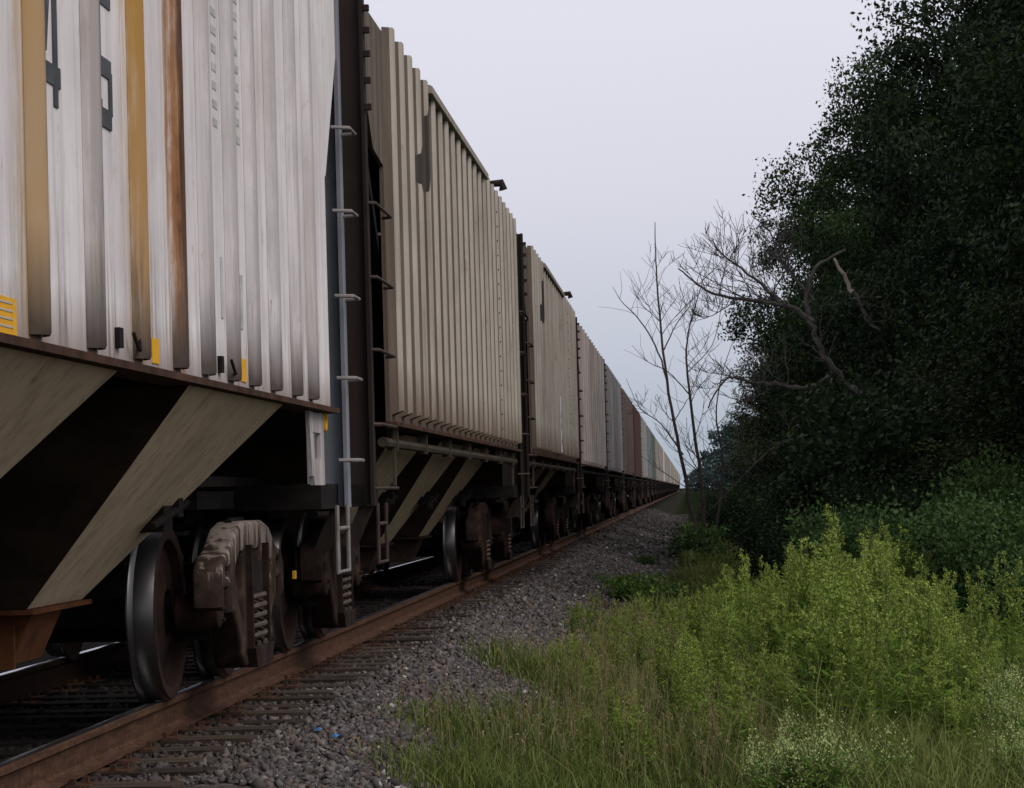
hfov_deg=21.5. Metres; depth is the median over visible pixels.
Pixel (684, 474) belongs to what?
bare tree
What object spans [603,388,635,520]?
hopper car
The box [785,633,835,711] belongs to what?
tall weed
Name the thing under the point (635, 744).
tall weed
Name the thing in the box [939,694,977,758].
tall weed
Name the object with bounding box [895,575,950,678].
tall weed
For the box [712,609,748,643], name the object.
tall weed
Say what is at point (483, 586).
railway tie
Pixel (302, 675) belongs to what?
railway tie
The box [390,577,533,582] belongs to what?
railway tie
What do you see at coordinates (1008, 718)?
flowering weed
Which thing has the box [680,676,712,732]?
tall weed
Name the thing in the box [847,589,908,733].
tall weed
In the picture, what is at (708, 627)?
tall weed
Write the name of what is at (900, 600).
tall weed
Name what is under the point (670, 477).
hopper car
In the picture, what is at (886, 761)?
flowering weed
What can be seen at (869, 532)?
tall weed
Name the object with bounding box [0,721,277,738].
railway tie
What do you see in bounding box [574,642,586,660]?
tall weed
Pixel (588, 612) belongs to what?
weed clump
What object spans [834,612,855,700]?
tall weed
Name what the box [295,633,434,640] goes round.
railway tie
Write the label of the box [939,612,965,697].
tall weed
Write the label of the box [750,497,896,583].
shrub
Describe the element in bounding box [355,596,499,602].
railway tie
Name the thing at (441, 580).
railway tie
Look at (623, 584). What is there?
weed clump
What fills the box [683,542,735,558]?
weed clump
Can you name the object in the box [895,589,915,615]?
tall weed
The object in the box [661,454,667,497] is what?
hopper car
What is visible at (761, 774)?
flowering weed
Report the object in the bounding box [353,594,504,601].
railway tie
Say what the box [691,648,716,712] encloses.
tall weed
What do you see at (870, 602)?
tall weed
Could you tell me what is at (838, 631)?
tall weed
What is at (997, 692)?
flowering weed
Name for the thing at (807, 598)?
tall weed
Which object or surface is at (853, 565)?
tall weed
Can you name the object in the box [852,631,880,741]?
tall weed
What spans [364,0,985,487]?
sky
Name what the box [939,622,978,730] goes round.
tall weed
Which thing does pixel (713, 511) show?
shrub
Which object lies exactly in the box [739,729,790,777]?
flowering weed
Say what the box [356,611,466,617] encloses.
railway tie
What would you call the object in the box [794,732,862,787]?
flowering weed
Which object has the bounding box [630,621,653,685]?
tall weed
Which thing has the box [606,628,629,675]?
tall weed
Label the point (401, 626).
railway tie
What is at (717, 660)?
tall weed
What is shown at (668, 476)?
hopper car
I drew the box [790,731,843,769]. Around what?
flowering weed
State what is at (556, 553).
railway tie
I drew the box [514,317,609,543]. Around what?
hopper car
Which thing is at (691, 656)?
tall weed
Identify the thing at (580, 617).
tall weed
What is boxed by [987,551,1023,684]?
tall weed
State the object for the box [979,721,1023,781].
flowering weed
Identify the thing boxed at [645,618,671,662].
tall weed
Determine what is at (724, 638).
tall weed
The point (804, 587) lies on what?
tall weed
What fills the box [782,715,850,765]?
flowering weed
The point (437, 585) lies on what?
railway tie
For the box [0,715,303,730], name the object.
railway tie
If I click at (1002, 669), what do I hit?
tall weed
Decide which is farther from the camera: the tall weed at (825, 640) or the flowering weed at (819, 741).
the tall weed at (825, 640)
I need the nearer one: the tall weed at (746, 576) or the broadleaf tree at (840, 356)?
the tall weed at (746, 576)
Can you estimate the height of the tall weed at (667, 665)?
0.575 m
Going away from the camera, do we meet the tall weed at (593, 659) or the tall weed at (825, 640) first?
the tall weed at (825, 640)
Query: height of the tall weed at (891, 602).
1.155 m
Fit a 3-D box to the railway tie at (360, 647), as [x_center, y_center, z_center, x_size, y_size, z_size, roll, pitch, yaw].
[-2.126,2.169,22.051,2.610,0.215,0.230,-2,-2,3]
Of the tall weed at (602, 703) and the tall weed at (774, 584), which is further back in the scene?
the tall weed at (774, 584)
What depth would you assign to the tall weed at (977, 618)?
23.82 m
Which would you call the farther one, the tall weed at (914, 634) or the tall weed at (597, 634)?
the tall weed at (597, 634)
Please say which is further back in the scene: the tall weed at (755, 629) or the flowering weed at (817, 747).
the tall weed at (755, 629)
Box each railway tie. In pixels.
[0,691,336,708]
[0,700,310,715]
[0,705,310,723]
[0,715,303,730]
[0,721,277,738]
[0,730,257,747]
[0,741,234,759]
[0,752,217,767]
[16,686,333,700]
[39,680,357,695]
[51,674,356,689]
[60,776,183,787]
[73,670,370,682]
[88,762,217,777]
[92,663,379,678]
[108,659,393,671]
[122,656,390,667]
[185,647,408,658]
[185,651,400,662]
[186,635,432,647]
[186,640,428,650]
[186,643,411,654]
[295,630,435,638]
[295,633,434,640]
[296,623,445,632]
[296,627,448,634]
[297,615,462,623]
[297,618,453,626]
[297,621,458,628]
[298,613,473,620]
[353,587,510,594]
[353,591,511,597]
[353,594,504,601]
[353,597,496,604]
[354,592,508,599]
[354,600,496,606]
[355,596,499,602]
[356,589,514,595]
[356,604,483,610]
[356,606,483,613]
[356,609,471,615]
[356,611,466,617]
[357,602,488,608]
[360,586,512,592]
[362,584,519,590]
[370,583,521,588]
[372,582,518,587]
[378,579,526,585]
[379,581,526,586]
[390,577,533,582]
[391,576,530,581]
[399,575,530,580]
[405,573,535,578]
[407,571,543,577]
[414,570,540,575]
[418,568,546,573]
[422,567,552,571]
[425,565,554,570]
[432,563,554,568]
[441,561,555,565]
[500,559,564,561]
[548,552,576,554]
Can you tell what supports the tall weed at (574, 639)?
on the ground at (674, 504)
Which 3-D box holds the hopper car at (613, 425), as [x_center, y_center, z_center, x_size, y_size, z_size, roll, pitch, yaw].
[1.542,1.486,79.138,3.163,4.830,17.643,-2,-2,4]
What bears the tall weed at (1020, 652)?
on the ground at (674, 504)
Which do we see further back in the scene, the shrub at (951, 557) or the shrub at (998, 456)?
the shrub at (998, 456)
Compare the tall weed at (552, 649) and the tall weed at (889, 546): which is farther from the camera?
the tall weed at (889, 546)
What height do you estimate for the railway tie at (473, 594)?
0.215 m
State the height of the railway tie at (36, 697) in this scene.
0.215 m
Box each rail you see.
[0,490,679,787]
[0,520,571,705]
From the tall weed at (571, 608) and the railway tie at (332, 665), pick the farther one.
the tall weed at (571, 608)
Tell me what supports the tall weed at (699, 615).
on the ground at (674, 504)
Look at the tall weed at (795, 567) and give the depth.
21.91 m
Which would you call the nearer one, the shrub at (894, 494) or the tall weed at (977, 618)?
the tall weed at (977, 618)
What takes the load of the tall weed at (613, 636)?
on the ground at (674, 504)
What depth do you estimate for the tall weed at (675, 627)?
23.16 m
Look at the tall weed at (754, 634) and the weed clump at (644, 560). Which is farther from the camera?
the weed clump at (644, 560)
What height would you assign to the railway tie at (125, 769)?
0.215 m
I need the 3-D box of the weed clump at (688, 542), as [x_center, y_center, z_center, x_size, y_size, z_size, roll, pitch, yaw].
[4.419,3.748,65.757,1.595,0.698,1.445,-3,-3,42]
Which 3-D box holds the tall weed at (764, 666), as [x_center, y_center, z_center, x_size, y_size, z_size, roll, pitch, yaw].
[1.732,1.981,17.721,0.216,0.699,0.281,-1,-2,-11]
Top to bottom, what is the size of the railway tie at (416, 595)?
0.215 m
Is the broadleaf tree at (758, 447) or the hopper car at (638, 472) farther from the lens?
the hopper car at (638, 472)
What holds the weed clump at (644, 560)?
on the ground at (674, 504)
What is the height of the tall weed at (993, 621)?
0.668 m
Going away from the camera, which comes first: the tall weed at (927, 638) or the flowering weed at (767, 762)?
the flowering weed at (767, 762)
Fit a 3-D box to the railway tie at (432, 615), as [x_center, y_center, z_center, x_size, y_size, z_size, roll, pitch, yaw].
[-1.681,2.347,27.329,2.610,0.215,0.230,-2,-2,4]
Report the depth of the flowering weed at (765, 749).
14.14 m
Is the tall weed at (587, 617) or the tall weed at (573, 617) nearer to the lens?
the tall weed at (573, 617)
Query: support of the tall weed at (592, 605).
on the ground at (674, 504)
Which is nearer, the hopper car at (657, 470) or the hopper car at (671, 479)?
the hopper car at (657, 470)
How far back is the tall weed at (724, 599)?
28.70 m
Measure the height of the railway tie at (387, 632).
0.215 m
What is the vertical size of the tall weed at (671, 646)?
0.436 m
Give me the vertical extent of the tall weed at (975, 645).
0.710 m
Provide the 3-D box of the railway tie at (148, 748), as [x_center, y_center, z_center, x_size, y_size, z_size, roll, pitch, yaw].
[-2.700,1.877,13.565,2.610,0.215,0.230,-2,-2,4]
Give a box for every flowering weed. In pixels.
[738,752,782,787]
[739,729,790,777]
[741,735,798,787]
[744,733,800,787]
[745,722,798,780]
[746,731,785,778]
[749,742,789,783]
[750,721,805,782]
[761,726,824,787]
[769,727,834,787]
[775,691,853,754]
[775,720,850,787]
[778,723,840,770]
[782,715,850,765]
[786,720,858,787]
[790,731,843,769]
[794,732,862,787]
[829,740,869,787]
[834,728,875,772]
[837,711,916,787]
[846,731,894,769]
[971,711,1018,770]
[977,657,1020,689]
[978,665,1023,709]
[978,671,1023,717]
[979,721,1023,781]
[981,732,1023,785]
[982,667,1023,726]
[984,688,1021,739]
[984,692,1022,728]
[985,656,1018,684]
[988,697,1023,739]
[989,703,1023,744]
[991,720,1023,764]
[998,664,1023,705]
[999,657,1018,689]
[999,688,1023,731]
[1002,721,1023,766]
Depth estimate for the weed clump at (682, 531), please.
83.53 m
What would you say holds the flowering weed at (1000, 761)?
on the ground at (674, 504)
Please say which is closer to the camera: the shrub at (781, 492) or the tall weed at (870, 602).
the tall weed at (870, 602)
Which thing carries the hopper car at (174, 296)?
on the rail at (60, 762)
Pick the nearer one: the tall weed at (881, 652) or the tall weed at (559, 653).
the tall weed at (881, 652)
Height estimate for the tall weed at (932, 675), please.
0.714 m
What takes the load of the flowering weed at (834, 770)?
on the ground at (674, 504)
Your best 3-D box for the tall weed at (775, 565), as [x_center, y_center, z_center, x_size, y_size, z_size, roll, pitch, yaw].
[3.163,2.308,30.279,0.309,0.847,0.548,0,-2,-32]
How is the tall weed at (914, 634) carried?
on the ground at (674, 504)
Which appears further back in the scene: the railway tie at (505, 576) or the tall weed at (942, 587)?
the railway tie at (505, 576)
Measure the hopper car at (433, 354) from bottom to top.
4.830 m
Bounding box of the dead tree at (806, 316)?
[675,199,904,507]
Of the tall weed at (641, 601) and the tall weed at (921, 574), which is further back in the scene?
the tall weed at (641, 601)
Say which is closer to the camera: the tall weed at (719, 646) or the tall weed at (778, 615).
the tall weed at (719, 646)
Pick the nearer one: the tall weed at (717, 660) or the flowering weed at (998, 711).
the flowering weed at (998, 711)
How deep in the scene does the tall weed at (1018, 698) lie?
16.58 m
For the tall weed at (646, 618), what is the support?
on the ground at (674, 504)
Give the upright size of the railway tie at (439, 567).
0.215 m
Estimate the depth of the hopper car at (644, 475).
132.24 m
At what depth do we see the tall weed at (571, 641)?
24.27 m
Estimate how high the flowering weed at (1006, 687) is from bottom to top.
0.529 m
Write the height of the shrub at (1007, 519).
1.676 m
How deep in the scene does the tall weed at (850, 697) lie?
16.95 m
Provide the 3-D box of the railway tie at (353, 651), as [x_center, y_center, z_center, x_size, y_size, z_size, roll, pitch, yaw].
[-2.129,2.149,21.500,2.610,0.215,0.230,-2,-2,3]
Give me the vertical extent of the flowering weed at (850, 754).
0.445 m
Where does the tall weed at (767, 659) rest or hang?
on the ground at (674, 504)
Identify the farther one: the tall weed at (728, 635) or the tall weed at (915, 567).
the tall weed at (915, 567)
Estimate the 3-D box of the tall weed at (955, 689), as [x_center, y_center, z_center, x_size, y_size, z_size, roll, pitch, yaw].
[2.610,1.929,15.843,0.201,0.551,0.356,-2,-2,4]
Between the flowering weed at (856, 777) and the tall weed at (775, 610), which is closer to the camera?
the flowering weed at (856, 777)
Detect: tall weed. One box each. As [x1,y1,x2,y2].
[546,639,558,664]
[549,640,558,666]
[556,642,568,685]
[558,633,571,671]
[564,637,575,656]
[564,721,594,757]
[567,604,577,635]
[568,600,585,626]
[568,631,576,667]
[573,633,584,658]
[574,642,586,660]
[575,603,584,631]
[575,651,589,688]
[579,667,596,712]
[581,608,592,627]
[584,705,602,732]
[585,641,602,697]
[586,619,599,655]
[589,590,602,631]
[591,628,605,659]
[594,690,611,716]
[595,610,608,629]
[600,676,622,720]
[601,607,619,658]
[605,628,627,662]
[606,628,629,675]
[607,709,630,743]
[612,687,642,756]
[613,599,633,618]
[613,603,629,645]
[618,622,640,651]
[620,642,636,671]
[622,727,646,765]
[623,691,636,717]
[624,603,635,634]
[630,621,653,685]
[631,597,643,623]
[635,712,659,784]
[636,587,654,620]
[641,607,653,627]
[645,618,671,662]
[650,636,671,700]
[655,618,678,648]
[656,644,683,720]
[657,594,667,635]
[663,636,676,661]
[663,647,699,711]
[664,604,685,634]
[666,664,691,742]
[667,634,692,718]
[669,633,702,720]
[672,624,695,647]
[673,585,699,651]
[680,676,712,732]
[682,671,744,758]
[683,639,703,688]
[685,596,709,636]
[685,601,728,640]
[686,700,727,767]
[688,624,710,677]
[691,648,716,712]
[694,586,714,643]
[698,612,723,676]
[700,590,715,623]
[703,577,723,620]
[706,613,733,688]
[709,581,742,656]
[711,563,732,595]
[711,650,747,697]
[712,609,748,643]
[713,618,741,655]
[714,674,735,707]
[715,588,737,613]
[717,643,766,704]
[718,656,757,717]
[719,564,739,627]
[723,684,759,766]
[725,606,748,660]
[730,663,761,713]
[731,608,745,634]
[733,549,755,644]
[734,587,744,626]
[738,580,768,622]
[738,643,782,718]
[739,582,762,643]
[740,610,772,657]
[748,610,766,656]
[749,615,790,656]
[751,562,778,603]
[751,611,773,688]
[753,630,796,709]
[757,643,785,724]
[758,555,777,602]
[759,575,787,612]
[761,597,792,635]
[761,609,798,676]
[763,655,795,737]
[764,562,805,592]
[764,575,794,620]
[765,593,788,663]
[765,662,798,725]
[771,587,796,675]
[773,562,806,584]
[774,600,828,691]
[774,654,854,742]
[779,547,798,587]
[780,552,797,612]
[781,552,818,663]
[784,538,826,657]
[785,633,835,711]
[787,537,826,609]
[787,576,833,664]
[788,573,826,684]
[788,612,804,671]
[794,545,828,659]
[794,583,861,727]
[796,593,853,728]
[801,611,829,705]
[805,580,840,633]
[806,543,868,654]
[815,528,846,565]
[815,560,864,599]
[815,648,859,718]
[816,503,850,605]
[816,584,881,679]
[818,555,880,655]
[820,637,861,711]
[823,552,869,618]
[830,634,894,718]
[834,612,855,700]
[838,625,923,740]
[840,626,882,722]
[841,554,864,600]
[842,551,853,575]
[844,553,859,593]
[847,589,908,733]
[848,558,876,605]
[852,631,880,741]
[855,532,878,597]
[856,625,903,693]
[857,592,891,623]
[857,626,905,691]
[858,619,890,653]
[865,521,902,590]
[865,541,900,627]
[865,578,918,723]
[866,534,899,591]
[867,541,900,604]
[872,651,943,751]
[875,599,912,722]
[883,524,919,595]
[884,561,915,634]
[891,571,918,596]
[894,559,918,589]
[894,646,949,738]
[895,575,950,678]
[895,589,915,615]
[895,595,947,624]
[898,594,940,628]
[900,607,946,674]
[905,630,932,709]
[907,581,952,678]
[911,573,925,603]
[911,580,934,628]
[915,553,944,618]
[920,644,948,723]
[921,553,935,583]
[925,613,956,701]
[929,680,989,755]
[931,569,960,626]
[931,571,956,608]
[939,606,964,679]
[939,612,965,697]
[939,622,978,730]
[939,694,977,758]
[942,586,962,637]
[943,689,974,753]
[947,606,982,643]
[948,677,971,731]
[952,636,985,731]
[959,676,990,717]
[961,565,993,661]
[961,642,1000,666]
[965,663,985,689]
[965,673,979,735]
[966,600,983,642]
[970,640,1000,705]
[975,645,1001,672]
[977,635,1003,681]
[977,671,997,698]
[983,609,1001,655]
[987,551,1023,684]
[991,633,1007,672]
[995,705,1023,731]
[1000,686,1020,704]
[1001,657,1013,678]
[1003,624,1023,673]
[1013,692,1023,715]
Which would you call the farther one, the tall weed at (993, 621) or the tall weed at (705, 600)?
the tall weed at (705, 600)
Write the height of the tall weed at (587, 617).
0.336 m
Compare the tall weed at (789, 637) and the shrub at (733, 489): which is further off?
the shrub at (733, 489)
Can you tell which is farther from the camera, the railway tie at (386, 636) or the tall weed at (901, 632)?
the railway tie at (386, 636)
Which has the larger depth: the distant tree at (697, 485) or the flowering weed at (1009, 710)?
the distant tree at (697, 485)
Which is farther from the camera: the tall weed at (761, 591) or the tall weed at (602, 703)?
the tall weed at (761, 591)
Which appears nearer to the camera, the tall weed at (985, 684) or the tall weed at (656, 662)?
the tall weed at (985, 684)
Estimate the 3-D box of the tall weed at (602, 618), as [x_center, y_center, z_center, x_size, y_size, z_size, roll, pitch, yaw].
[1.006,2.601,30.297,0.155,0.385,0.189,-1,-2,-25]
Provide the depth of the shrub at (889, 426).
44.03 m
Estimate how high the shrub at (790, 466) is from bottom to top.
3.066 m
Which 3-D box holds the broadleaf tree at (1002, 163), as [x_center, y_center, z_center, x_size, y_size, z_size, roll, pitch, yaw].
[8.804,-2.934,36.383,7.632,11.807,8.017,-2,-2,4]
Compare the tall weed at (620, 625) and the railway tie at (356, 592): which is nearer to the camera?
the tall weed at (620, 625)
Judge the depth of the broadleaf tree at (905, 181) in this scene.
54.99 m
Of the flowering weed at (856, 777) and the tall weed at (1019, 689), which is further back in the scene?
the tall weed at (1019, 689)
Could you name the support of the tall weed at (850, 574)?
on the ground at (674, 504)
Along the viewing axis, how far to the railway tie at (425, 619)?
26.63 m
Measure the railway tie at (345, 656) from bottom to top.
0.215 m
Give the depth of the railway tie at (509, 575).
39.89 m
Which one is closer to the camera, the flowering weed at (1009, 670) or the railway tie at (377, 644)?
the flowering weed at (1009, 670)
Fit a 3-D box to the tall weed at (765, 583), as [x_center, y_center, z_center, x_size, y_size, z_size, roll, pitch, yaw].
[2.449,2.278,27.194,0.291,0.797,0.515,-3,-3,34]
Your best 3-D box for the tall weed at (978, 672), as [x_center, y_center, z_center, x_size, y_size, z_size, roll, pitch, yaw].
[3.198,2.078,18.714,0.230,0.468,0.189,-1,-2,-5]
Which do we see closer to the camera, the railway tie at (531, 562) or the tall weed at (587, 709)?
the tall weed at (587, 709)
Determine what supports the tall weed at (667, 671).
on the ground at (674, 504)
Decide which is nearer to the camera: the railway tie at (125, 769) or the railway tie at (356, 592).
the railway tie at (125, 769)
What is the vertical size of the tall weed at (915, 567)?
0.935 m
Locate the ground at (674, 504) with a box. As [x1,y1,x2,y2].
[0,488,919,787]
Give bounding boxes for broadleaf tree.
[716,130,871,497]
[717,383,780,473]
[718,275,845,483]
[739,34,977,459]
[740,379,777,470]
[775,0,1022,438]
[791,158,1021,426]
[875,0,1023,492]
[879,0,1023,461]
[886,267,1023,492]
[918,273,1023,501]
[982,193,1023,278]
[993,6,1023,92]
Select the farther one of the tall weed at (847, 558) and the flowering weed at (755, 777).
the tall weed at (847, 558)
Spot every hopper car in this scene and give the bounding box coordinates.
[0,0,364,704]
[45,0,529,660]
[365,233,583,575]
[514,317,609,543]
[581,359,625,529]
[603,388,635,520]
[617,405,643,514]
[627,416,648,510]
[635,425,652,507]
[643,432,656,504]
[648,438,658,502]
[649,440,660,502]
[653,446,663,500]
[656,450,664,499]
[658,452,666,498]
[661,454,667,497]
[663,456,668,496]
[663,459,669,496]
[666,462,671,495]
[667,460,670,494]
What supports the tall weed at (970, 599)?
on the ground at (674, 504)
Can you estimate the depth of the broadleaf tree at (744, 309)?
76.19 m
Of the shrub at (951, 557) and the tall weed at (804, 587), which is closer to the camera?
the tall weed at (804, 587)
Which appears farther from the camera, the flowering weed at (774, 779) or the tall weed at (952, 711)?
the tall weed at (952, 711)
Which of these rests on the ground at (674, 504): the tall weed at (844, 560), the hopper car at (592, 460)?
the tall weed at (844, 560)
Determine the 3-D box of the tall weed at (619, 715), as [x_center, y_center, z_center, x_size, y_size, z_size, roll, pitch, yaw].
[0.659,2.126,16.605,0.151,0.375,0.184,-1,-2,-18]
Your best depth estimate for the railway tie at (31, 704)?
16.66 m
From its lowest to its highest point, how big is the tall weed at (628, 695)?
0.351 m
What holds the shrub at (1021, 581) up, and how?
on the ground at (674, 504)
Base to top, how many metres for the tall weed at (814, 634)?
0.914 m
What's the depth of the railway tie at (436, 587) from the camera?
35.76 m
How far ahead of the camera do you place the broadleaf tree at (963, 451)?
39.45 m
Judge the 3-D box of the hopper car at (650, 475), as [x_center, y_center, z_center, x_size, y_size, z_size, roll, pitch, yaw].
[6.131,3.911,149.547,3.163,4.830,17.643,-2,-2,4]
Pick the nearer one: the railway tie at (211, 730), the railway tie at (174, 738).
the railway tie at (174, 738)
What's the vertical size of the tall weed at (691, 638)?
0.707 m
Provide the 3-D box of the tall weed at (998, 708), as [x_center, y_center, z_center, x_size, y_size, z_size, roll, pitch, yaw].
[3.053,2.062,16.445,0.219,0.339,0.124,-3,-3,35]
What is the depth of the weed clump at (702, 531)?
73.60 m
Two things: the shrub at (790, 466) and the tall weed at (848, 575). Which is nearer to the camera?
the tall weed at (848, 575)
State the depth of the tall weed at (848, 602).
19.86 m
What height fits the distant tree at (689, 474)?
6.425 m
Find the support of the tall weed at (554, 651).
on the ground at (674, 504)
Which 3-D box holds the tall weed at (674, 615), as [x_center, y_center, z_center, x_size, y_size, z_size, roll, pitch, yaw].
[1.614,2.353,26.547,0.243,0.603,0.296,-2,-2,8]
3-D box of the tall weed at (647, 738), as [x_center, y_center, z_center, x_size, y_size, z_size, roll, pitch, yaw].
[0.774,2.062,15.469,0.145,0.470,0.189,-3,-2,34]
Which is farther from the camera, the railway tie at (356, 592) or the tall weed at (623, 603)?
the railway tie at (356, 592)
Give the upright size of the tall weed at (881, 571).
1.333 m
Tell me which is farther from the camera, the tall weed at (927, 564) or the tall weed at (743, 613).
the tall weed at (927, 564)
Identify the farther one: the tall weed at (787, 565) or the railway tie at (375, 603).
the railway tie at (375, 603)
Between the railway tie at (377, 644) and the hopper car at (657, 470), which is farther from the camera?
the hopper car at (657, 470)
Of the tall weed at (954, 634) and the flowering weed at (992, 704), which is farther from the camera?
the tall weed at (954, 634)
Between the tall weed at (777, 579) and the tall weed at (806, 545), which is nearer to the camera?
the tall weed at (806, 545)
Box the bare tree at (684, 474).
[605,234,764,531]
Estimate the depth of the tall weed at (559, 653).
22.25 m
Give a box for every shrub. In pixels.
[696,486,750,533]
[717,448,789,506]
[717,474,770,503]
[720,501,818,579]
[738,409,922,570]
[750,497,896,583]
[753,404,997,551]
[767,348,1023,549]
[770,493,942,584]
[805,461,957,535]
[854,485,1023,621]
[873,483,1022,539]
[929,454,1023,585]
[932,440,1023,527]
[935,489,1023,609]
[959,543,1023,644]
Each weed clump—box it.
[572,606,596,618]
[592,573,631,586]
[599,570,678,603]
[623,580,692,606]
[630,554,660,564]
[660,533,721,556]
[670,523,711,539]
[679,522,738,542]
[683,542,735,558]
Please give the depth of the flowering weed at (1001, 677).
18.65 m
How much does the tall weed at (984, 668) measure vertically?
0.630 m
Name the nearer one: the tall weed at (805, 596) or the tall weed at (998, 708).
the tall weed at (998, 708)
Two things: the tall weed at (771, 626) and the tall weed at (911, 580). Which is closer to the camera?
the tall weed at (771, 626)
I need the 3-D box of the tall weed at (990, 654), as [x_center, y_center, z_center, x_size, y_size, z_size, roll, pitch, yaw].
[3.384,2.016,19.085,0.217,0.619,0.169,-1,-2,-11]
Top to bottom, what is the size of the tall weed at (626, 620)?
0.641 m
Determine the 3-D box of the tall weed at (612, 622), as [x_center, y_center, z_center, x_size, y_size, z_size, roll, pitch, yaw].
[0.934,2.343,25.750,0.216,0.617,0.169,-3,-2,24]
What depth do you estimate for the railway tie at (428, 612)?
28.30 m
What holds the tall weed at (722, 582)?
on the ground at (674, 504)
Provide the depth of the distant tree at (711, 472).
477.23 m
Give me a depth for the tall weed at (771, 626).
20.17 m
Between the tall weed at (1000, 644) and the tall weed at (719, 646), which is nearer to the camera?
the tall weed at (719, 646)
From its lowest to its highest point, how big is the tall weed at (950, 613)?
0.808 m
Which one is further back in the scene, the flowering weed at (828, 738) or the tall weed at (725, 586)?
the tall weed at (725, 586)
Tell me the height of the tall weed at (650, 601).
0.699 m
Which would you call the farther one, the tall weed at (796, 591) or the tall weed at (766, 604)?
the tall weed at (766, 604)
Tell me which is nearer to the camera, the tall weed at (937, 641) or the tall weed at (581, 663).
the tall weed at (937, 641)
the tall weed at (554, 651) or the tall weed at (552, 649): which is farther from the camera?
the tall weed at (552, 649)
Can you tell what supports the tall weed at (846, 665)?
on the ground at (674, 504)
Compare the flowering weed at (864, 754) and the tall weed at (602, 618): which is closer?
the flowering weed at (864, 754)
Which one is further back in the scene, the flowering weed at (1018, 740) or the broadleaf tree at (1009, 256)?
the broadleaf tree at (1009, 256)
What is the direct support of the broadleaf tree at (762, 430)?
on the ground at (674, 504)
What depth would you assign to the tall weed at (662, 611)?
27.19 m
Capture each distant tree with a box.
[683,472,699,492]
[689,465,710,493]
[695,449,729,493]
[699,416,760,490]
[715,415,755,484]
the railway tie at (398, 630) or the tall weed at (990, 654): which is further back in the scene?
the railway tie at (398, 630)
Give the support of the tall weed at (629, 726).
on the ground at (674, 504)
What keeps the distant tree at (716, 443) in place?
on the ground at (674, 504)
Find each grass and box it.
[330,521,1023,787]
[392,589,792,787]
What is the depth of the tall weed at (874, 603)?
20.66 m
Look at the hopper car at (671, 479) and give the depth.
346.05 m
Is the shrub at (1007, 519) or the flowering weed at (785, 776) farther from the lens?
the shrub at (1007, 519)
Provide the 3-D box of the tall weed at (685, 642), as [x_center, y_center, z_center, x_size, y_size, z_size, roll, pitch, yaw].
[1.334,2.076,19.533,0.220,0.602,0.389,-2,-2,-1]
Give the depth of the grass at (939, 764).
15.45 m
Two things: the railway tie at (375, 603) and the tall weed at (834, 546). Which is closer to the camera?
the tall weed at (834, 546)
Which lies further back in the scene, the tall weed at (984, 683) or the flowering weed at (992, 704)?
the tall weed at (984, 683)
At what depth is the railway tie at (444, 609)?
28.77 m
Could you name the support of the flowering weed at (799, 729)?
on the ground at (674, 504)
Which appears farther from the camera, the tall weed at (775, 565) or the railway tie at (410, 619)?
the tall weed at (775, 565)
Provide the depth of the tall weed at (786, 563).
30.17 m
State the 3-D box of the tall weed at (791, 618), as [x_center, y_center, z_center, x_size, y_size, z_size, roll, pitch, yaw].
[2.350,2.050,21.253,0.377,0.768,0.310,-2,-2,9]
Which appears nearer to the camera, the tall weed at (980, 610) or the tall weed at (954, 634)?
the tall weed at (954, 634)
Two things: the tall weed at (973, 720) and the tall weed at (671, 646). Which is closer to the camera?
the tall weed at (973, 720)
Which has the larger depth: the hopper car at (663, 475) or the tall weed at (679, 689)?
the hopper car at (663, 475)
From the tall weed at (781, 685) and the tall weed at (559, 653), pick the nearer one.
the tall weed at (781, 685)
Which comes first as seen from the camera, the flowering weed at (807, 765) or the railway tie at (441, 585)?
the flowering weed at (807, 765)
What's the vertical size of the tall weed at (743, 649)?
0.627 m
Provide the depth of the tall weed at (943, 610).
20.10 m
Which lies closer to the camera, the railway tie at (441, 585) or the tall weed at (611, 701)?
the tall weed at (611, 701)
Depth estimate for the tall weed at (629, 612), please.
28.91 m
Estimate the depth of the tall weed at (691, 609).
24.52 m
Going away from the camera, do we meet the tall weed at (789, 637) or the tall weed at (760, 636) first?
the tall weed at (789, 637)
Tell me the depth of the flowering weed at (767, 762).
13.98 m

